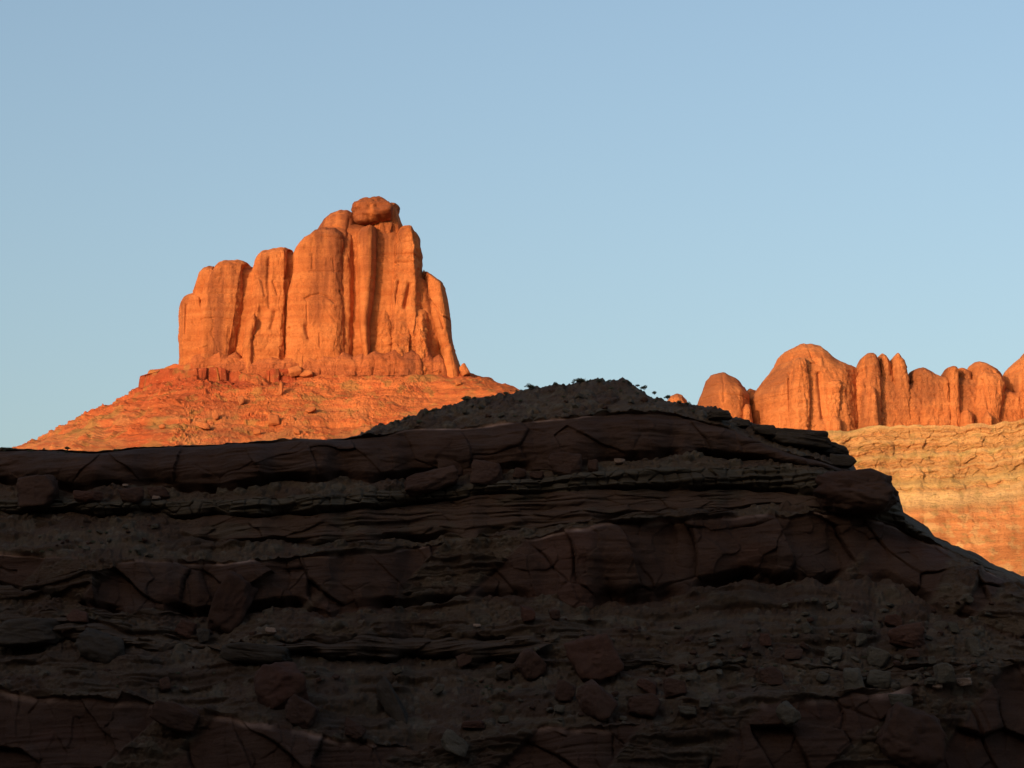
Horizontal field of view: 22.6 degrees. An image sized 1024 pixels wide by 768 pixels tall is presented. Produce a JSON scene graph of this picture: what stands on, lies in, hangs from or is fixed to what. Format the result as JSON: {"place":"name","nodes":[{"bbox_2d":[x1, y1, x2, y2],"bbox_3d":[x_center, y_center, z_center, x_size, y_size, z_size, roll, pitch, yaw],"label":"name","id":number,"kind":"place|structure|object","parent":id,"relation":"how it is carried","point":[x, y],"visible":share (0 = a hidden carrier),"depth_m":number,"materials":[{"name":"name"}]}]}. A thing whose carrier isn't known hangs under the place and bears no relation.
{"place":"outdoors","nodes":[
{"label":"outdoors","id":0,"kind":"place"},
{"bbox_2d":[12,196,518,451],"bbox_3d":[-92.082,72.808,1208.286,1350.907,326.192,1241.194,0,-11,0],"label":"butte","id":1,"kind":"object","parent":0,"point":[350,310],"visible":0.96,"depth_m":1197.22,"materials":[{"name":"stone"}]},
{"bbox_2d":[195,421,209,429],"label":"boulder","id":2,"kind":"object","parent":1,"relation":"on","point":[203,425],"visible":1,"depth_m":1120.71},
{"bbox_2d":[212,410,219,419],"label":"boulder","id":3,"kind":"object","parent":1,"relation":"on","point":[215,415],"visible":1,"depth_m":1132.44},
{"bbox_2d":[238,396,244,404],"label":"boulder","id":4,"kind":"object","parent":1,"relation":"on","point":[241,400],"visible":1,"depth_m":1150.71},
{"bbox_2d":[253,429,260,434],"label":"boulder","id":5,"kind":"object","parent":1,"relation":"on","point":[256,431],"visible":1,"depth_m":1116.81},
{"bbox_2d":[268,414,279,425],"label":"boulder","id":6,"kind":"object","parent":1,"relation":"on","point":[273,419],"visible":1,"depth_m":1129.37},
{"bbox_2d":[278,382,283,394],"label":"boulder","id":7,"kind":"object","parent":1,"relation":"on","point":[281,388],"visible":1,"depth_m":1161.70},
{"bbox_2d":[288,366,301,376],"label":"boulder","id":8,"kind":"object","parent":1,"relation":"on","point":[294,371],"visible":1,"depth_m":1187.98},
{"bbox_2d":[293,428,299,433],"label":"boulder","id":9,"kind":"object","parent":1,"relation":"on","point":[296,430],"visible":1,"depth_m":1112.78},
{"bbox_2d":[299,370,312,376],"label":"boulder","id":10,"kind":"object","parent":1,"relation":"on","point":[306,373],"visible":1,"depth_m":1188.45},
{"bbox_2d":[305,406,315,412],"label":"boulder","id":11,"kind":"object","parent":1,"relation":"on","point":[312,409],"visible":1,"depth_m":1137.83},
{"bbox_2d":[459,363,470,375],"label":"boulder","id":12,"kind":"object","parent":1,"relation":"on","point":[464,370],"visible":1,"depth_m":1195.35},
{"bbox_2d":[0,377,1023,767],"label":"hill","id":13,"kind":"structure","parent":0,"point":[360,559],"depth_m":165.36,"materials":[{"name":"stone"}]},
{"bbox_2d":[0,617,63,648],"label":"boulder","id":14,"kind":"object","parent":13,"relation":"on","point":[32,633],"visible":0.94,"depth_m":163.24,"materials":[{"name":"stone"}]},
{"bbox_2d":[16,474,58,507],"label":"boulder","id":15,"kind":"object","parent":13,"relation":"on","point":[37,490],"visible":1,"depth_m":174.92,"materials":[{"name":"stone"}]},
{"bbox_2d":[66,609,88,623],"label":"boulder","id":16,"kind":"object","parent":13,"relation":"on","point":[77,616],"visible":1,"depth_m":163.71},
{"bbox_2d":[73,490,102,502],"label":"boulder","id":17,"kind":"object","parent":13,"relation":"on","point":[87,496],"visible":1,"depth_m":173.25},
{"bbox_2d":[74,628,124,663],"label":"boulder","id":18,"kind":"object","parent":13,"relation":"on","point":[94,645],"visible":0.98,"depth_m":160.66,"materials":[{"name":"stone"}]},
{"bbox_2d":[118,487,143,503],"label":"boulder","id":19,"kind":"object","parent":13,"relation":"on","point":[134,495],"visible":1,"depth_m":173.31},
{"bbox_2d":[147,487,169,499],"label":"boulder","id":20,"kind":"object","parent":13,"relation":"on","point":[162,492],"visible":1,"depth_m":174.85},
{"bbox_2d":[159,677,170,691],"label":"boulder","id":21,"kind":"object","parent":13,"relation":"on","point":[165,684],"visible":1,"depth_m":157.17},
{"bbox_2d":[149,700,199,733],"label":"boulder","id":22,"kind":"object","parent":13,"relation":"on","point":[177,717],"visible":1,"depth_m":153.48,"materials":[{"name":"stone"}]},
{"bbox_2d":[174,619,197,638],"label":"boulder","id":23,"kind":"object","parent":13,"relation":"on","point":[186,628],"visible":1,"depth_m":163.42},
{"bbox_2d":[197,628,209,642],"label":"boulder","id":24,"kind":"object","parent":13,"relation":"on","point":[203,635],"visible":1,"depth_m":162.86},
{"bbox_2d":[208,571,257,633],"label":"boulder","id":25,"kind":"object","parent":13,"relation":"on","point":[235,593],"visible":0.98,"depth_m":163.96,"materials":[{"name":"stone"}]},
{"bbox_2d":[219,642,292,664],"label":"boulder","id":26,"kind":"object","parent":13,"relation":"on","point":[250,653],"visible":0.88,"depth_m":157.93,"materials":[{"name":"stone"}]},
{"bbox_2d":[265,627,275,634],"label":"boulder","id":27,"kind":"object","parent":13,"relation":"on","point":[270,630],"visible":1,"depth_m":160.32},
{"bbox_2d":[254,661,309,709],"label":"boulder","id":28,"kind":"object","parent":13,"relation":"on","point":[277,685],"visible":0.88,"depth_m":153.10,"materials":[{"name":"stone"}]},
{"bbox_2d":[285,694,318,728],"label":"boulder","id":29,"kind":"object","parent":13,"relation":"on","point":[301,712],"visible":1,"depth_m":151.40,"materials":[{"name":"stone"}]},
{"bbox_2d":[344,717,365,739],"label":"boulder","id":30,"kind":"object","parent":13,"relation":"on","point":[354,730],"visible":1,"depth_m":150.90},
{"bbox_2d":[376,676,407,723],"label":"boulder","id":31,"kind":"object","parent":13,"relation":"on","point":[391,702],"visible":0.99,"depth_m":154.66,"materials":[{"name":"stone"}]},
{"bbox_2d":[392,666,401,674],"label":"boulder","id":32,"kind":"object","parent":13,"relation":"on","point":[396,670],"visible":1,"depth_m":158.28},
{"bbox_2d":[404,465,458,496],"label":"boulder","id":33,"kind":"object","parent":13,"relation":"on","point":[421,483],"visible":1,"depth_m":170.66,"materials":[{"name":"stone"}]},
{"bbox_2d":[433,683,444,694],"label":"boulder","id":34,"kind":"object","parent":13,"relation":"on","point":[439,689],"visible":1,"depth_m":156.77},
{"bbox_2d":[437,459,462,476],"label":"boulder","id":35,"kind":"object","parent":13,"relation":"on","point":[446,463],"visible":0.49,"depth_m":173.34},
{"bbox_2d":[440,729,468,756],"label":"boulder","id":36,"kind":"object","parent":13,"relation":"on","point":[452,741],"visible":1,"depth_m":150.29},
{"bbox_2d":[456,653,471,666],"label":"boulder","id":37,"kind":"object","parent":13,"relation":"on","point":[463,659],"visible":1,"depth_m":159.60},
{"bbox_2d":[461,396,470,401],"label":"shrub","id":38,"kind":"object","parent":13,"relation":"on","point":[464,398],"visible":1,"depth_m":182.75,"materials":[{"name":"green plant"}]},
{"bbox_2d":[461,720,484,728],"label":"boulder","id":39,"kind":"object","parent":13,"relation":"on","point":[477,724],"visible":1,"depth_m":151.97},
{"bbox_2d":[470,459,503,485],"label":"boulder","id":40,"kind":"object","parent":13,"relation":"on","point":[485,473],"visible":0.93,"depth_m":170.43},
{"bbox_2d":[497,715,508,723],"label":"boulder","id":41,"kind":"object","parent":13,"relation":"on","point":[503,720],"visible":1,"depth_m":152.80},
{"bbox_2d":[495,670,511,680],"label":"boulder","id":42,"kind":"object","parent":13,"relation":"on","point":[505,675],"visible":1,"depth_m":157.76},
{"bbox_2d":[513,468,526,478],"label":"boulder","id":43,"kind":"object","parent":13,"relation":"on","point":[519,473],"visible":1,"depth_m":170.87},
{"bbox_2d":[520,605,535,622],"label":"boulder","id":44,"kind":"object","parent":13,"relation":"on","point":[528,614],"visible":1,"depth_m":160.80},
{"bbox_2d":[514,648,546,680],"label":"boulder","id":45,"kind":"object","parent":13,"relation":"on","point":[530,664],"visible":1,"depth_m":156.79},
{"bbox_2d":[529,471,543,479],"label":"boulder","id":46,"kind":"object","parent":13,"relation":"on","point":[535,475],"visible":1,"depth_m":170.52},
{"bbox_2d":[549,609,560,619],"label":"boulder","id":47,"kind":"object","parent":13,"relation":"on","point":[554,614],"visible":1,"depth_m":160.65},
{"bbox_2d":[554,704,564,713],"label":"boulder","id":48,"kind":"object","parent":13,"relation":"on","point":[559,708],"visible":1,"depth_m":151.28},
{"bbox_2d":[548,452,582,475],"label":"boulder","id":49,"kind":"object","parent":13,"relation":"on","point":[563,463],"visible":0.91,"depth_m":169.57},
{"bbox_2d":[554,679,576,702],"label":"boulder","id":50,"kind":"object","parent":13,"relation":"on","point":[565,691],"visible":1,"depth_m":152.93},
{"bbox_2d":[572,378,584,383],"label":"shrub","id":51,"kind":"object","parent":13,"relation":"on","point":[580,381],"visible":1,"depth_m":181.13,"materials":[{"name":"green plant"}]},
{"bbox_2d":[588,459,598,471],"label":"boulder","id":52,"kind":"object","parent":13,"relation":"on","point":[593,465],"visible":1,"depth_m":170.02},
{"bbox_2d":[564,633,623,683],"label":"boulder","id":53,"kind":"object","parent":13,"relation":"on","point":[596,658],"visible":0.97,"depth_m":155.22,"materials":[{"name":"stone"}]},
{"bbox_2d":[575,679,617,721],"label":"boulder","id":54,"kind":"object","parent":13,"relation":"on","point":[595,700],"visible":1,"depth_m":151.04,"materials":[{"name":"stone"}]},
{"bbox_2d":[614,458,624,463],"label":"boulder","id":55,"kind":"object","parent":13,"relation":"on","point":[619,461],"visible":1,"depth_m":170.85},
{"bbox_2d":[627,693,660,717],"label":"boulder","id":56,"kind":"object","parent":13,"relation":"on","point":[648,705],"visible":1,"depth_m":151.23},
{"bbox_2d":[636,678,656,694],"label":"boulder","id":57,"kind":"object","parent":13,"relation":"on","point":[647,686],"visible":0.94,"depth_m":153.67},
{"bbox_2d":[663,678,686,697],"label":"boulder","id":58,"kind":"object","parent":13,"relation":"on","point":[672,687],"visible":1,"depth_m":152.67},
{"bbox_2d":[678,663,688,668],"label":"stone","id":59,"kind":"object","parent":13,"relation":"on","point":[682,665],"visible":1,"depth_m":155.40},
{"bbox_2d":[678,706,696,716],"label":"boulder","id":60,"kind":"object","parent":13,"relation":"on","point":[685,711],"visible":1,"depth_m":150.54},
{"bbox_2d":[697,661,710,670],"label":"stone","id":61,"kind":"object","parent":13,"relation":"on","point":[703,666],"visible":1,"depth_m":155.38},
{"bbox_2d":[699,697,710,707],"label":"boulder","id":62,"kind":"object","parent":13,"relation":"on","point":[704,702],"visible":1,"depth_m":150.53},
{"bbox_2d":[712,659,722,666],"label":"stone","id":63,"kind":"object","parent":13,"relation":"on","point":[717,663],"visible":1,"depth_m":154.99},
{"bbox_2d":[706,409,731,420],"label":"rock slab","id":64,"kind":"object","parent":13,"relation":"on","point":[716,414],"visible":1,"depth_m":173.14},
{"bbox_2d":[733,656,746,662],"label":"stone","id":65,"kind":"object","parent":13,"relation":"on","point":[740,659],"visible":1,"depth_m":155.66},
{"bbox_2d":[731,419,751,427],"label":"rock slab","id":66,"kind":"object","parent":13,"relation":"on","point":[743,423],"visible":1,"depth_m":175.33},
{"bbox_2d":[741,642,750,649],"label":"stone","id":67,"kind":"object","parent":13,"relation":"on","point":[746,646],"visible":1,"depth_m":156.33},
{"bbox_2d":[752,424,776,434],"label":"rock slab","id":68,"kind":"object","parent":13,"relation":"on","point":[765,429],"visible":1,"depth_m":174.49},
{"bbox_2d":[760,633,771,646],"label":"boulder","id":69,"kind":"object","parent":13,"relation":"on","point":[765,640],"visible":1,"depth_m":157.46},
{"bbox_2d":[759,666,783,684],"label":"boulder","id":70,"kind":"object","parent":13,"relation":"on","point":[771,675],"visible":1,"depth_m":153.84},
{"bbox_2d":[776,701,800,726],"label":"boulder","id":71,"kind":"object","parent":13,"relation":"on","point":[788,714],"visible":1,"depth_m":149.45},
{"bbox_2d":[784,649,802,658],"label":"boulder","id":72,"kind":"object","parent":13,"relation":"on","point":[793,654],"visible":1,"depth_m":155.71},
{"bbox_2d":[769,428,831,450],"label":"rock slab","id":73,"kind":"object","parent":13,"relation":"on","point":[814,440],"visible":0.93,"depth_m":174.18,"materials":[{"name":"stone"}]},
{"bbox_2d":[799,642,808,649],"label":"stone","id":74,"kind":"object","parent":13,"relation":"on","point":[803,645],"visible":1,"depth_m":156.46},
{"bbox_2d":[801,621,812,633],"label":"boulder","id":75,"kind":"object","parent":13,"relation":"on","point":[806,627],"visible":1,"depth_m":158.40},
{"bbox_2d":[816,671,829,683],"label":"boulder","id":76,"kind":"object","parent":13,"relation":"on","point":[822,677],"visible":1,"depth_m":154.17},
{"bbox_2d":[822,657,832,664],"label":"stone","id":77,"kind":"object","parent":13,"relation":"on","point":[826,660],"visible":1,"depth_m":155.73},
{"bbox_2d":[826,602,837,610],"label":"stone","id":78,"kind":"object","parent":13,"relation":"on","point":[830,606],"visible":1,"depth_m":162.55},
{"bbox_2d":[817,442,848,456],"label":"rock slab","id":79,"kind":"object","parent":13,"relation":"on","point":[836,448],"visible":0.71,"depth_m":175.26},
{"bbox_2d":[824,646,841,659],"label":"boulder","id":80,"kind":"object","parent":13,"relation":"on","point":[831,653],"visible":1,"depth_m":156.22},
{"bbox_2d":[831,656,840,662],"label":"stone","id":81,"kind":"object","parent":13,"relation":"on","point":[835,659],"visible":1,"depth_m":156.08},
{"bbox_2d":[829,454,856,467],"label":"rock slab","id":82,"kind":"object","parent":13,"relation":"on","point":[844,461],"visible":0.98,"depth_m":173.78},
{"bbox_2d":[843,667,864,689],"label":"boulder","id":83,"kind":"object","parent":13,"relation":"on","point":[852,677],"visible":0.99,"depth_m":153.24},
{"bbox_2d":[813,468,898,515],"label":"rock nose","id":84,"kind":"object","parent":13,"relation":"on","point":[869,491],"visible":1,"depth_m":166.34,"materials":[{"name":"stone"}]},
{"bbox_2d":[851,656,860,662],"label":"stone","id":85,"kind":"object","parent":13,"relation":"on","point":[856,659],"visible":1,"depth_m":155.93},
{"bbox_2d":[855,633,866,646],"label":"boulder","id":86,"kind":"object","parent":13,"relation":"on","point":[861,638],"visible":1,"depth_m":157.90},
{"bbox_2d":[862,621,873,628],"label":"stone","id":87,"kind":"object","parent":13,"relation":"on","point":[869,624],"visible":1,"depth_m":159.81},
{"bbox_2d":[866,646,889,666],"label":"boulder","id":88,"kind":"object","parent":13,"relation":"on","point":[878,657],"visible":1,"depth_m":156.12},
{"bbox_2d":[866,669,890,688],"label":"boulder","id":89,"kind":"object","parent":13,"relation":"on","point":[879,679],"visible":1,"depth_m":153.60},
{"bbox_2d":[884,614,901,626],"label":"boulder","id":90,"kind":"object","parent":13,"relation":"on","point":[894,620],"visible":0.85,"depth_m":160.76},
{"bbox_2d":[890,683,899,688],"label":"stone","id":91,"kind":"object","parent":13,"relation":"on","point":[894,686],"visible":1,"depth_m":153.29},
{"bbox_2d":[893,654,903,661],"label":"stone","id":92,"kind":"object","parent":13,"relation":"on","point":[898,657],"visible":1,"depth_m":156.08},
{"bbox_2d":[887,622,925,648],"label":"boulder","id":93,"kind":"object","parent":13,"relation":"on","point":[911,635],"visible":0.99,"depth_m":156.68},
{"bbox_2d":[875,702,945,767],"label":"boulder","id":94,"kind":"object","parent":13,"relation":"on","point":[909,737],"visible":1,"depth_m":149.40,"materials":[{"name":"stone"}]},
{"bbox_2d":[888,694,912,706],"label":"boulder","id":95,"kind":"object","parent":94,"relation":"on","point":[906,700],"visible":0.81,"depth_m":151.38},
{"bbox_2d":[907,673,916,678],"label":"stone","id":96,"kind":"object","parent":13,"relation":"on","point":[911,676],"visible":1,"depth_m":153.56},
{"bbox_2d":[906,649,920,658],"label":"boulder","id":97,"kind":"object","parent":13,"relation":"on","point":[912,653],"visible":1,"depth_m":155.54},
{"bbox_2d":[924,677,935,686],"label":"stone","id":98,"kind":"object","parent":13,"relation":"on","point":[931,679],"visible":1,"depth_m":152.78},
{"bbox_2d":[928,656,935,665],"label":"boulder","id":99,"kind":"object","parent":13,"relation":"on","point":[931,660],"visible":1,"depth_m":154.66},
{"bbox_2d":[932,683,941,688],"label":"boulder","id":100,"kind":"object","parent":13,"relation":"on","point":[938,686],"visible":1,"depth_m":152.85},
{"bbox_2d":[933,662,954,683],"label":"boulder","id":101,"kind":"object","parent":13,"relation":"on","point":[944,673],"visible":1,"depth_m":152.71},
{"bbox_2d":[955,677,971,685],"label":"boulder","id":102,"kind":"object","parent":13,"relation":"on","point":[966,681],"visible":1,"depth_m":153.29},
{"bbox_2d":[960,594,973,603],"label":"stone","id":103,"kind":"object","parent":13,"relation":"on","point":[967,599],"visible":1,"depth_m":161.23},
{"bbox_2d":[965,636,980,654],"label":"boulder","id":104,"kind":"object","parent":13,"relation":"on","point":[972,644],"visible":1,"depth_m":156.44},
{"bbox_2d":[0,0,1023,447],"label":"sky","id":105,"kind":"structure","parent":0,"point":[666,197],"materials":[{"name":"blue"}]},
{"bbox_2d":[827,419,1023,575],"bbox_3d":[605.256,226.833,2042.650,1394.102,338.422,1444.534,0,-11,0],"label":"mesa slope","id":106,"kind":"structure","parent":0,"point":[962,487],"depth_m":1838.21,"materials":[{"name":"stone"}]},
{"bbox_2d":[667,393,686,402],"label":"rock dome","id":107,"kind":"object","parent":106,"relation":"on","point":[675,397],"visible":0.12,"depth_m":1918.54,"materials":[{"name":"stone"}]},
{"bbox_2d":[697,372,752,422],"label":"rock dome","id":108,"kind":"object","parent":106,"relation":"on","point":[725,391],"visible":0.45,"depth_m":1900.47,"materials":[{"name":"stone"}]},
{"bbox_2d":[747,388,755,398],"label":"rock dome","id":109,"kind":"object","parent":106,"relation":"on","point":[750,391],"visible":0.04,"depth_m":1948.80,"materials":[{"name":"stone"}]},
{"bbox_2d":[750,343,857,430],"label":"rock dome","id":110,"kind":"object","parent":106,"relation":"on","point":[807,386],"visible":0.84,"depth_m":1891.38,"materials":[{"name":"stone"}]},
{"bbox_2d":[856,353,881,428],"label":"rock tower","id":111,"kind":"structure","parent":106,"relation":"on","point":[868,368],"depth_m":1894.69,"materials":[{"name":"stone"}]},
{"bbox_2d":[877,353,893,381],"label":"rock spire","id":112,"kind":"object","parent":106,"relation":"on","point":[886,368],"visible":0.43,"depth_m":1909.42,"materials":[{"name":"stone"}]},
{"bbox_2d":[890,353,910,425],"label":"rock fin","id":113,"kind":"object","parent":106,"relation":"on","point":[901,379],"visible":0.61,"depth_m":1900.79,"materials":[{"name":"stone"}]},
{"bbox_2d":[908,367,950,425],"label":"rock dome","id":114,"kind":"object","parent":106,"relation":"on","point":[933,388],"visible":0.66,"depth_m":1894.81,"materials":[{"name":"stone"}]},
{"bbox_2d":[856,376,1023,426],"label":"rock wall","id":115,"kind":"structure","parent":106,"relation":"on","point":[1012,410],"depth_m":1899.49,"materials":[{"name":"stone"}]},
{"bbox_2d":[941,366,971,426],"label":"rock tower","id":116,"kind":"structure","parent":106,"relation":"on","point":[952,374],"depth_m":1895.30,"materials":[{"name":"stone"}]},
{"bbox_2d":[960,361,1006,426],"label":"rock dome","id":117,"kind":"object","parent":106,"relation":"on","point":[990,386],"visible":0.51,"depth_m":1893.51,"materials":[{"name":"stone"}]},
{"bbox_2d":[1002,354,1023,396],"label":"rock dome","id":118,"kind":"object","parent":106,"relation":"on","point":[1013,375],"visible":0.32,"depth_m":1919.46,"materials":[{"name":"stone"}]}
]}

